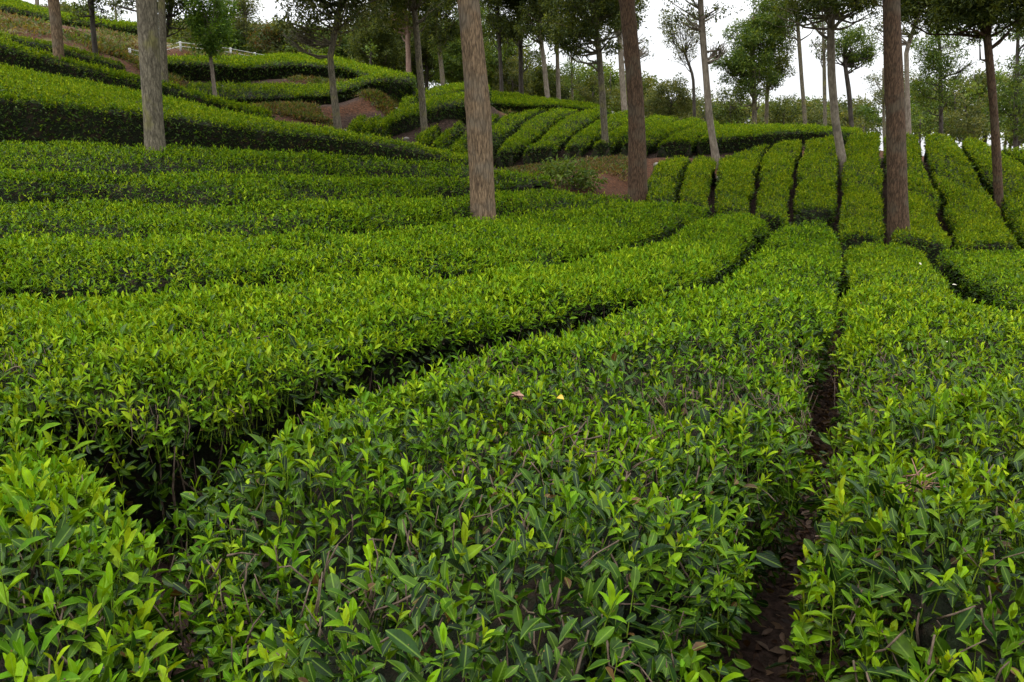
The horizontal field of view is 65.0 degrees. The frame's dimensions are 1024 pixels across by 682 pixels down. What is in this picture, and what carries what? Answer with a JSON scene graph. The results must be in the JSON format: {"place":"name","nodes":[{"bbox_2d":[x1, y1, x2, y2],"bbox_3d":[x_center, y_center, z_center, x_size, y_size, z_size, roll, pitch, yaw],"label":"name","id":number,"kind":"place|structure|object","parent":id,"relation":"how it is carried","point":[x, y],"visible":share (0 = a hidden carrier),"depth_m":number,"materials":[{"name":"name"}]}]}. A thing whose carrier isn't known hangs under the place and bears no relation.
{"place":"outdoors","nodes":[
{"label":"outdoors","id":0,"kind":"place"},
{"bbox_2d":[0,15,1018,681],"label":"ground","id":1,"kind":"structure","parent":0,"point":[352,109],"depth_m":4.30,"materials":[{"name":"soil"}]},
{"bbox_2d":[47,0,64,61],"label":"shade tree","id":2,"kind":"object","parent":1,"relation":"on","point":[56,27],"visible":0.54,"depth_m":14.92,"materials":[{"name":"beige plant"}]},
{"bbox_2d":[0,30,126,71],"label":"tea hedge","id":3,"kind":"object","parent":1,"relation":"on","point":[81,55],"visible":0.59,"depth_m":16.26,"materials":[{"name":"green plant"}]},
{"bbox_2d":[0,0,137,35],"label":"tea hedge","id":4,"kind":"object","parent":1,"relation":"on","point":[23,8],"visible":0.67,"depth_m":23.63,"materials":[{"name":"green plant"}]},
{"bbox_2d":[60,0,116,58],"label":"shade tree","id":5,"kind":"object","parent":1,"relation":"on","point":[90,9],"visible":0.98,"depth_m":16.54,"materials":[{"name":"green plant"}]},
{"bbox_2d":[0,399,189,681],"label":"tea hedge","id":6,"kind":"object","parent":1,"relation":"on","point":[75,595],"visible":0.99,"depth_m":1.65,"materials":[{"name":"green plant"}]},
{"bbox_2d":[0,35,274,117],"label":"tea hedge","id":7,"kind":"object","parent":1,"relation":"on","point":[12,53],"visible":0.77,"depth_m":14.89,"materials":[{"name":"green plant"}]},
{"bbox_2d":[136,0,165,154],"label":"shade tree","id":8,"kind":"object","parent":1,"relation":"on","point":[150,62],"visible":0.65,"depth_m":9.47,"materials":[{"name":"grey plant"}]},
{"bbox_2d":[94,0,212,51],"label":"shade tree","id":9,"kind":"object","parent":1,"relation":"on","point":[170,7],"visible":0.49,"depth_m":18.29,"materials":[{"name":"green plant"}]},
{"bbox_2d":[158,0,167,82],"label":"shade tree","id":10,"kind":"object","parent":1,"relation":"on","point":[162,37],"visible":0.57,"depth_m":15.37,"materials":[{"name":"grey plant"}]},
{"bbox_2d":[158,16,207,44],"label":"shrub","id":11,"kind":"object","parent":1,"relation":"on","point":[185,37],"visible":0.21,"depth_m":25.42,"materials":[{"name":"green plant"}]},
{"bbox_2d":[128,41,262,55],"bbox_3d":[-8.511,-7.677,21.698,1.032,0.830,4.721,7,15,30],"label":"rail fence","id":12,"kind":"object","parent":1,"relation":"on","point":[180,46],"visible":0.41,"depth_m":21.80,"materials":[{"name":"white paint"}]},
{"bbox_2d":[177,0,242,95],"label":"shade tree","id":13,"kind":"object","parent":1,"relation":"on","point":[202,22],"visible":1,"depth_m":17.75,"materials":[{"name":"green plant"}]},
{"bbox_2d":[0,62,468,167],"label":"tea hedge","id":14,"kind":"object","parent":1,"relation":"on","point":[39,106],"visible":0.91,"depth_m":11.70,"materials":[{"name":"green plant"}]},
{"bbox_2d":[219,0,266,50],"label":"background tree","id":15,"kind":"object","parent":1,"relation":"on","point":[243,19],"visible":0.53,"depth_m":28.00,"materials":[{"name":"green plant"}]},
{"bbox_2d":[247,21,289,54],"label":"background tree","id":16,"kind":"object","parent":1,"relation":"on","point":[265,33],"visible":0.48,"depth_m":27.16,"materials":[{"name":"green plant"}]},
{"bbox_2d":[0,163,546,215],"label":"tea hedge","id":17,"kind":"object","parent":1,"relation":"on","point":[227,187],"visible":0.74,"depth_m":8.52,"materials":[{"name":"green plant"}]},
{"bbox_2d":[0,136,555,189],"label":"tea hedge","id":18,"kind":"object","parent":1,"relation":"on","point":[58,156],"visible":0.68,"depth_m":9.75,"materials":[{"name":"green plant"}]},
{"bbox_2d":[167,51,417,88],"bbox_3d":[-5.832,-7.091,21.506,6.643,1.503,2.707,-2,13,-7],"label":"tea hedge","id":19,"kind":"object","parent":1,"relation":"on","point":[236,68],"visible":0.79,"depth_m":20.53,"materials":[{"name":"green plant"}]},
{"bbox_2d":[186,71,417,104],"bbox_3d":[-5.007,-6.035,19.337,5.694,1.165,2.127,-3,13,-12],"label":"tea hedge","id":20,"kind":"object","parent":1,"relation":"on","point":[396,84],"visible":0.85,"depth_m":19.04,"materials":[{"name":"green plant"}]},
{"bbox_2d":[280,37,327,54],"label":"shrub","id":21,"kind":"object","parent":1,"relation":"on","point":[319,50],"visible":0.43,"depth_m":24.45,"materials":[{"name":"green plant"}]},
{"bbox_2d":[0,10,627,180],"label":"undergrowth","id":22,"kind":"object","parent":1,"relation":"on","point":[310,112],"visible":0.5,"depth_m":18.78,"materials":[{"name":"green plant"}]},
{"bbox_2d":[0,186,631,247],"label":"tea hedge","id":23,"kind":"object","parent":1,"relation":"on","point":[353,215],"visible":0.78,"depth_m":7.70,"materials":[{"name":"green plant"}]},
{"bbox_2d":[271,0,402,129],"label":"shade tree","id":24,"kind":"object","parent":1,"relation":"on","point":[339,24],"visible":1,"depth_m":15.50,"materials":[{"name":"green plant"}]},
{"bbox_2d":[0,198,712,313],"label":"tea hedge","id":25,"kind":"object","parent":1,"relation":"on","point":[46,266],"visible":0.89,"depth_m":6.39,"materials":[{"name":"green plant"}]},
{"bbox_2d":[346,113,366,133],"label":"tea hedge","id":26,"kind":"object","parent":1,"relation":"on","point":[355,124],"visible":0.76,"depth_m":17.09,"materials":[{"name":"green plant"}]},
{"bbox_2d":[361,37,379,63],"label":"shrub","id":27,"kind":"object","parent":1,"relation":"on","point":[371,51],"visible":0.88,"depth_m":24.59,"materials":[{"name":"green plant"}]},
{"bbox_2d":[360,113,381,134],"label":"tea hedge","id":28,"kind":"object","parent":1,"relation":"on","point":[368,126],"visible":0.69,"depth_m":16.83,"materials":[{"name":"green plant"}]},
{"bbox_2d":[343,0,413,69],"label":"background tree","id":29,"kind":"object","parent":1,"relation":"on","point":[388,52],"visible":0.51,"depth_m":30.83,"materials":[{"name":"green plant"}]},
{"bbox_2d":[374,112,394,138],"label":"tea hedge","id":30,"kind":"object","parent":1,"relation":"on","point":[382,128],"visible":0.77,"depth_m":16.80,"materials":[{"name":"green plant"}]},
{"bbox_2d":[0,210,773,580],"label":"tea hedge","id":31,"kind":"object","parent":1,"relation":"on","point":[162,398],"visible":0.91,"depth_m":3.82,"materials":[{"name":"green plant"}]},
{"bbox_2d":[370,2,421,73],"bbox_3d":[-3.596,-10.713,26.168,3.764,5.256,3.402,0,13,0],"label":"background tree","id":32,"kind":"object","parent":1,"relation":"on","point":[407,34],"visible":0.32,"depth_m":26.41,"materials":[{"name":"green plant"}]},
{"bbox_2d":[395,89,425,114],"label":"tea hedge","id":33,"kind":"object","parent":1,"relation":"on","point":[408,100],"visible":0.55,"depth_m":19.35,"materials":[{"name":"green plant"}]},
{"bbox_2d":[372,0,455,131],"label":"shade tree","id":34,"kind":"object","parent":1,"relation":"on","point":[412,6],"visible":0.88,"depth_m":17.02,"materials":[{"name":"green plant"}]},
{"bbox_2d":[363,91,465,136],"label":"tea hedge","id":35,"kind":"object","parent":1,"relation":"on","point":[438,109],"visible":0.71,"depth_m":18.63,"materials":[{"name":"green plant"}]},
{"bbox_2d":[389,23,456,90],"bbox_3d":[-3.989,-11.670,33.242,3.554,4.586,3.110,0,13,0],"label":"background tree","id":36,"kind":"object","parent":1,"relation":"on","point":[427,60],"visible":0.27,"depth_m":33.01,"materials":[{"name":"green plant"}]},
{"bbox_2d":[414,123,441,147],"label":"tea hedge","id":37,"kind":"object","parent":1,"relation":"on","point":[428,135],"visible":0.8,"depth_m":17.15,"materials":[{"name":"green plant"}]},
{"bbox_2d":[411,0,460,84],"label":"background tree","id":38,"kind":"object","parent":1,"relation":"on","point":[445,22],"visible":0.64,"depth_m":25.26,"materials":[{"name":"green plant"}]},
{"bbox_2d":[431,120,465,153],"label":"tea hedge","id":39,"kind":"object","parent":1,"relation":"on","point":[445,138],"visible":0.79,"depth_m":17.60,"materials":[{"name":"green plant"}]},
{"bbox_2d":[425,81,492,113],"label":"tea hedge","id":40,"kind":"object","parent":1,"relation":"on","point":[450,88],"visible":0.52,"depth_m":21.38,"materials":[{"name":"green plant"}]},
{"bbox_2d":[427,0,501,83],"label":"background tree","id":41,"kind":"object","parent":1,"relation":"on","point":[453,60],"visible":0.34,"depth_m":31.80,"materials":[{"name":"green plant"}]},
{"bbox_2d":[446,112,499,155],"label":"tea hedge","id":42,"kind":"object","parent":1,"relation":"on","point":[460,145],"visible":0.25,"depth_m":17.34,"materials":[{"name":"green plant"}]},
{"bbox_2d":[457,0,495,220],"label":"shade tree","id":43,"kind":"object","parent":1,"relation":"on","point":[479,138],"visible":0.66,"depth_m":9.04,"materials":[{"name":"beige plant"}]},
{"bbox_2d":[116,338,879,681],"bbox_3d":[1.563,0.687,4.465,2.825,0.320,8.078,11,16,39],"label":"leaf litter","id":44,"kind":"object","parent":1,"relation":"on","point":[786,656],"visible":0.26,"depth_m":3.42,"materials":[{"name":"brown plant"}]},
{"bbox_2d":[152,217,843,681],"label":"tea hedge","id":45,"kind":"object","parent":1,"relation":"on","point":[480,525],"visible":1,"depth_m":2.02,"materials":[{"name":"green plant"}]},
{"bbox_2d":[480,0,529,91],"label":"background tree","id":46,"kind":"object","parent":1,"relation":"on","point":[500,25],"visible":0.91,"depth_m":28.12,"materials":[{"name":"green plant"}]},
{"bbox_2d":[467,107,546,166],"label":"tea hedge","id":47,"kind":"object","parent":1,"relation":"on","point":[506,126],"visible":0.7,"depth_m":21.54,"materials":[{"name":"green plant"}]},
{"bbox_2d":[490,55,536,95],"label":"shrub","id":48,"kind":"object","parent":1,"relation":"on","point":[512,70],"visible":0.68,"depth_m":32.16,"materials":[{"name":"green plant"}]},
{"bbox_2d":[499,0,548,93],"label":"background tree","id":49,"kind":"object","parent":1,"relation":"on","point":[519,44],"visible":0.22,"depth_m":29.42,"materials":[{"name":"green plant"}]},
{"bbox_2d":[491,90,559,113],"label":"tea hedge","id":50,"kind":"object","parent":1,"relation":"on","point":[517,102],"visible":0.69,"depth_m":26.16,"materials":[{"name":"green plant"}]},
{"bbox_2d":[40,0,1023,149],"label":"woods","id":51,"kind":"object","parent":1,"relation":"on","point":[868,113],"visible":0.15,"depth_m":34.97,"materials":[{"name":"green plant"}]},
{"bbox_2d":[493,107,577,168],"bbox_3d":[0.667,-5.738,22.386,0.923,1.960,6.802,4,13,18],"label":"tea hedge","id":52,"kind":"object","parent":1,"relation":"on","point":[511,152],"visible":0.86,"depth_m":21.07,"materials":[{"name":"green plant"}]},
{"bbox_2d":[513,0,567,98],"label":"background tree","id":53,"kind":"object","parent":1,"relation":"on","point":[532,29],"visible":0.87,"depth_m":27.00,"materials":[{"name":"green plant"}]},
{"bbox_2d":[524,54,580,98],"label":"shrub","id":54,"kind":"object","parent":1,"relation":"on","point":[538,76],"visible":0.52,"depth_m":34.15,"materials":[{"name":"green plant"}]},
{"bbox_2d":[535,1,579,98],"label":"background tree","id":55,"kind":"object","parent":1,"relation":"on","point":[558,91],"visible":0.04,"depth_m":28.53,"materials":[{"name":"green plant"}]},
{"bbox_2d":[523,107,610,165],"bbox_3d":[1.606,-5.782,22.504,1.002,1.925,6.677,5,13,20],"label":"tea hedge","id":56,"kind":"object","parent":1,"relation":"on","point":[558,136],"visible":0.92,"depth_m":21.12,"materials":[{"name":"green plant"}]},
{"bbox_2d":[535,153,607,192],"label":"shrub","id":57,"kind":"object","parent":1,"relation":"on","point":[585,181],"visible":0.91,"depth_m":15.14,"materials":[{"name":"green plant"}]},
{"bbox_2d":[559,48,585,100],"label":"background tree","id":58,"kind":"object","parent":1,"relation":"on","point":[571,72],"visible":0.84,"depth_m":32.31,"materials":[{"name":"green plant"}]},
{"bbox_2d":[557,98,599,111],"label":"tea hedge","id":59,"kind":"object","parent":1,"relation":"on","point":[575,104],"visible":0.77,"depth_m":27.15,"materials":[{"name":"green plant"}]},
{"bbox_2d":[532,0,648,142],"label":"shade tree","id":60,"kind":"object","parent":1,"relation":"on","point":[587,27],"visible":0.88,"depth_m":19.22,"materials":[{"name":"green plant"}]},
{"bbox_2d":[569,71,618,108],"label":"shrub","id":61,"kind":"object","parent":1,"relation":"on","point":[580,89],"visible":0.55,"depth_m":31.56,"materials":[{"name":"green plant"}]},
{"bbox_2d":[563,109,645,159],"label":"tea hedge","id":62,"kind":"object","parent":1,"relation":"on","point":[582,143],"visible":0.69,"depth_m":20.97,"materials":[{"name":"green plant"}]},
{"bbox_2d":[599,1,654,111],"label":"background tree","id":63,"kind":"object","parent":1,"relation":"on","point":[622,81],"visible":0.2,"depth_m":25.61,"materials":[{"name":"green plant"}]},
{"bbox_2d":[618,0,647,202],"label":"shade tree","id":64,"kind":"object","parent":1,"relation":"on","point":[637,175],"visible":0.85,"depth_m":12.88,"materials":[{"name":"brown plant"}]},
{"bbox_2d":[592,113,678,157],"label":"tea hedge","id":65,"kind":"object","parent":1,"relation":"on","point":[618,136],"visible":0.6,"depth_m":20.67,"materials":[{"name":"green plant"}]},
{"bbox_2d":[620,116,704,156],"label":"tea hedge","id":66,"kind":"object","parent":1,"relation":"on","point":[657,135],"visible":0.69,"depth_m":21.02,"materials":[{"name":"green plant"}]},
{"bbox_2d":[644,155,690,203],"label":"tea hedge","id":67,"kind":"object","parent":1,"relation":"on","point":[666,180],"visible":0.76,"depth_m":15.03,"materials":[{"name":"green plant"}]},
{"bbox_2d":[644,71,699,119],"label":"shrub","id":68,"kind":"object","parent":1,"relation":"on","point":[662,90],"visible":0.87,"depth_m":30.37,"materials":[{"name":"green plant"}]},
{"bbox_2d":[657,5,712,117],"bbox_3d":[6.000,-9.003,28.863,1.953,5.654,2.351,0,13,0],"label":"background tree","id":69,"kind":"object","parent":1,"relation":"on","point":[683,50],"visible":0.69,"depth_m":28.41,"materials":[{"name":"green plant"}]},
{"bbox_2d":[657,120,721,157],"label":"tea hedge","id":70,"kind":"object","parent":1,"relation":"on","point":[684,142],"visible":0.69,"depth_m":20.05,"materials":[{"name":"green plant"}]},
{"bbox_2d":[678,154,717,212],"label":"tea hedge","id":71,"kind":"object","parent":1,"relation":"on","point":[699,177],"visible":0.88,"depth_m":15.21,"materials":[{"name":"green plant"}]},
{"bbox_2d":[654,0,744,168],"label":"shade tree","id":72,"kind":"object","parent":1,"relation":"on","point":[701,17],"visible":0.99,"depth_m":18.44,"materials":[{"name":"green plant"}]},
{"bbox_2d":[682,86,722,121],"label":"shrub","id":73,"kind":"object","parent":1,"relation":"on","point":[701,113],"visible":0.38,"depth_m":32.74,"materials":[{"name":"green plant"}]},
{"bbox_2d":[703,77,749,124],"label":"shrub","id":74,"kind":"object","parent":1,"relation":"on","point":[734,110],"visible":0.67,"depth_m":28.82,"materials":[{"name":"green plant"}]},
{"bbox_2d":[713,143,769,214],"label":"tea hedge","id":75,"kind":"object","parent":1,"relation":"on","point":[737,175],"visible":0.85,"depth_m":15.62,"materials":[{"name":"green plant"}]},
{"bbox_2d":[710,0,795,123],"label":"background tree","id":76,"kind":"object","parent":1,"relation":"on","point":[745,67],"visible":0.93,"depth_m":25.35,"materials":[{"name":"green plant"}]},
{"bbox_2d":[741,0,797,123],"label":"background tree","id":77,"kind":"object","parent":1,"relation":"on","point":[780,62],"visible":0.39,"depth_m":26.96,"materials":[{"name":"green plant"}]},
{"bbox_2d":[694,122,861,155],"bbox_3d":[7.234,-5.535,22.188,6.332,1.096,2.268,-5,13,-20],"label":"tea hedge","id":78,"kind":"object","parent":1,"relation":"on","point":[732,138],"visible":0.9,"depth_m":21.09,"materials":[{"name":"green plant"}]},
{"bbox_2d":[754,139,804,231],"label":"tea hedge","id":79,"kind":"object","parent":1,"relation":"on","point":[779,164],"visible":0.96,"depth_m":15.47,"materials":[{"name":"green plant"}]},
{"bbox_2d":[757,92,802,124],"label":"shrub","id":80,"kind":"object","parent":1,"relation":"on","point":[775,108],"visible":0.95,"depth_m":29.79,"materials":[{"name":"green plant"}]},
{"bbox_2d":[754,0,825,123],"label":"background tree","id":81,"kind":"object","parent":1,"relation":"on","point":[798,39],"visible":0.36,"depth_m":24.66,"materials":[{"name":"green plant"}]},
{"bbox_2d":[791,99,831,125],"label":"shrub","id":82,"kind":"object","parent":1,"relation":"on","point":[817,117],"visible":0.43,"depth_m":31.47,"materials":[{"name":"green plant"}]},
{"bbox_2d":[791,134,841,229],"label":"tea hedge","id":83,"kind":"object","parent":1,"relation":"on","point":[817,179],"visible":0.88,"depth_m":15.37,"materials":[{"name":"green plant"}]},
{"bbox_2d":[767,0,882,183],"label":"shade tree","id":84,"kind":"object","parent":1,"relation":"on","point":[831,9],"visible":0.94,"depth_m":17.48,"materials":[{"name":"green plant"}]},
{"bbox_2d":[806,13,843,125],"bbox_3d":[8.782,-7.586,22.937,0.981,4.065,1.095,0,13,0],"label":"background tree","id":85,"kind":"object","parent":1,"relation":"on","point":[822,49],"visible":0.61,"depth_m":22.82,"materials":[{"name":"green plant"}]},
{"bbox_2d":[813,22,882,126],"bbox_3d":[10.787,-7.743,25.829,2.424,4.734,1.697,-3,13,-15],"label":"background tree","id":86,"kind":"object","parent":1,"relation":"on","point":[853,57],"visible":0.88,"depth_m":25.49,"materials":[{"name":"green plant"}]},
{"bbox_2d":[842,115,880,132],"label":"shrub","id":87,"kind":"object","parent":1,"relation":"on","point":[860,125],"visible":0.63,"depth_m":29.03,"materials":[{"name":"green plant"}]},
{"bbox_2d":[837,130,886,277],"bbox_3d":[6.918,-2.992,15.890,0.883,2.622,10.217,5,14,21],"label":"tea hedge","id":88,"kind":"object","parent":1,"relation":"on","point":[861,218],"visible":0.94,"depth_m":14.92,"materials":[{"name":"green plant"}]},
{"bbox_2d":[861,65,904,150],"bbox_3d":[14.995,-8.506,32.928,1.666,6.124,1.862,0,13,0],"label":"background tree","id":89,"kind":"object","parent":1,"relation":"on","point":[878,95],"visible":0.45,"depth_m":32.66,"materials":[{"name":"green plant"}]},
{"bbox_2d":[766,239,1023,681],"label":"tea hedge","id":90,"kind":"object","parent":1,"relation":"on","point":[950,412],"visible":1,"depth_m":2.03,"materials":[{"name":"green plant"}]},
{"bbox_2d":[897,458,945,497],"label":"dry twigs","id":91,"kind":"object","parent":90,"relation":"on","point":[927,487],"visible":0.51,"depth_m":1.97,"materials":[{"name":"brown plant"}]},
{"bbox_2d":[853,1,937,134],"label":"background tree","id":92,"kind":"object","parent":1,"relation":"on","point":[911,34],"visible":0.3,"depth_m":21.79,"materials":[{"name":"green plant"}]},
{"bbox_2d":[882,0,910,244],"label":"shade tree","id":93,"kind":"object","parent":1,"relation":"on","point":[897,181],"visible":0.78,"depth_m":11.85,"materials":[{"name":"brown plant"}]},
{"bbox_2d":[881,131,931,215],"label":"tea hedge","id":94,"kind":"object","parent":1,"relation":"on","point":[916,172],"visible":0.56,"depth_m":16.95,"materials":[{"name":"green plant"}]},
{"bbox_2d":[885,181,953,268],"bbox_3d":[6.850,-1.869,13.596,0.967,1.553,5.028,5,14,23],"label":"tea hedge","id":95,"kind":"object","parent":1,"relation":"on","point":[929,236],"visible":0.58,"depth_m":12.48,"materials":[{"name":"green plant"}]},
{"bbox_2d":[910,100,945,147],"bbox_3d":[15.200,-7.152,30.212,1.655,3.860,1.411,-6,14,-24],"label":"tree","id":96,"kind":"object","parent":1,"relation":"on","point":[917,119],"visible":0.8,"depth_m":29.77,"materials":[{"name":"green plant"}]},
{"bbox_2d":[853,0,1023,226],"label":"shade tree","id":97,"kind":"object","parent":1,"relation":"on","point":[987,15],"visible":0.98,"depth_m":15.18,"materials":[{"name":"brown plant"}]},
{"bbox_2d":[903,28,982,134],"bbox_3d":[13.526,-7.653,25.913,2.448,5.338,2.139,0,13,0],"label":"background tree","id":98,"kind":"object","parent":1,"relation":"on","point":[935,57],"visible":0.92,"depth_m":25.54,"materials":[{"name":"green plant"}]},
{"bbox_2d":[938,92,990,141],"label":"shrub","id":99,"kind":"object","parent":1,"relation":"on","point":[974,122],"visible":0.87,"depth_m":27.92,"materials":[{"name":"green plant"}]},
{"bbox_2d":[923,131,1020,257],"bbox_3d":[8.812,-2.863,15.616,1.230,2.664,9.708,5,14,22],"label":"tea hedge","id":100,"kind":"object","parent":1,"relation":"on","point":[971,211],"visible":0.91,"depth_m":15.12,"materials":[{"name":"green plant"}]},
{"bbox_2d":[930,246,1023,328],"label":"tea hedge","id":101,"kind":"object","parent":1,"relation":"on","point":[996,276],"visible":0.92,"depth_m":8.94,"materials":[{"name":"green plant"}]},
{"bbox_2d":[961,136,1023,250],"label":"tea hedge","id":102,"kind":"object","parent":1,"relation":"on","point":[978,153],"visible":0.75,"depth_m":16.89,"materials":[{"name":"green plant"}]},
{"bbox_2d":[981,20,1023,149],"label":"background tree","id":103,"kind":"object","parent":1,"relation":"on","point":[1017,76],"visible":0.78,"depth_m":23.89,"materials":[{"name":"green plant"}]},
{"bbox_2d":[1001,145,1023,164],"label":"tea hedge","id":104,"kind":"object","parent":1,"relation":"on","point":[1018,153],"visible":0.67,"depth_m":18.73,"materials":[{"name":"green plant"}]},
{"bbox_2d":[23,0,1023,155],"label":"sky","id":105,"kind":"structure","parent":0,"point":[659,65],"materials":[{"name":"white"}]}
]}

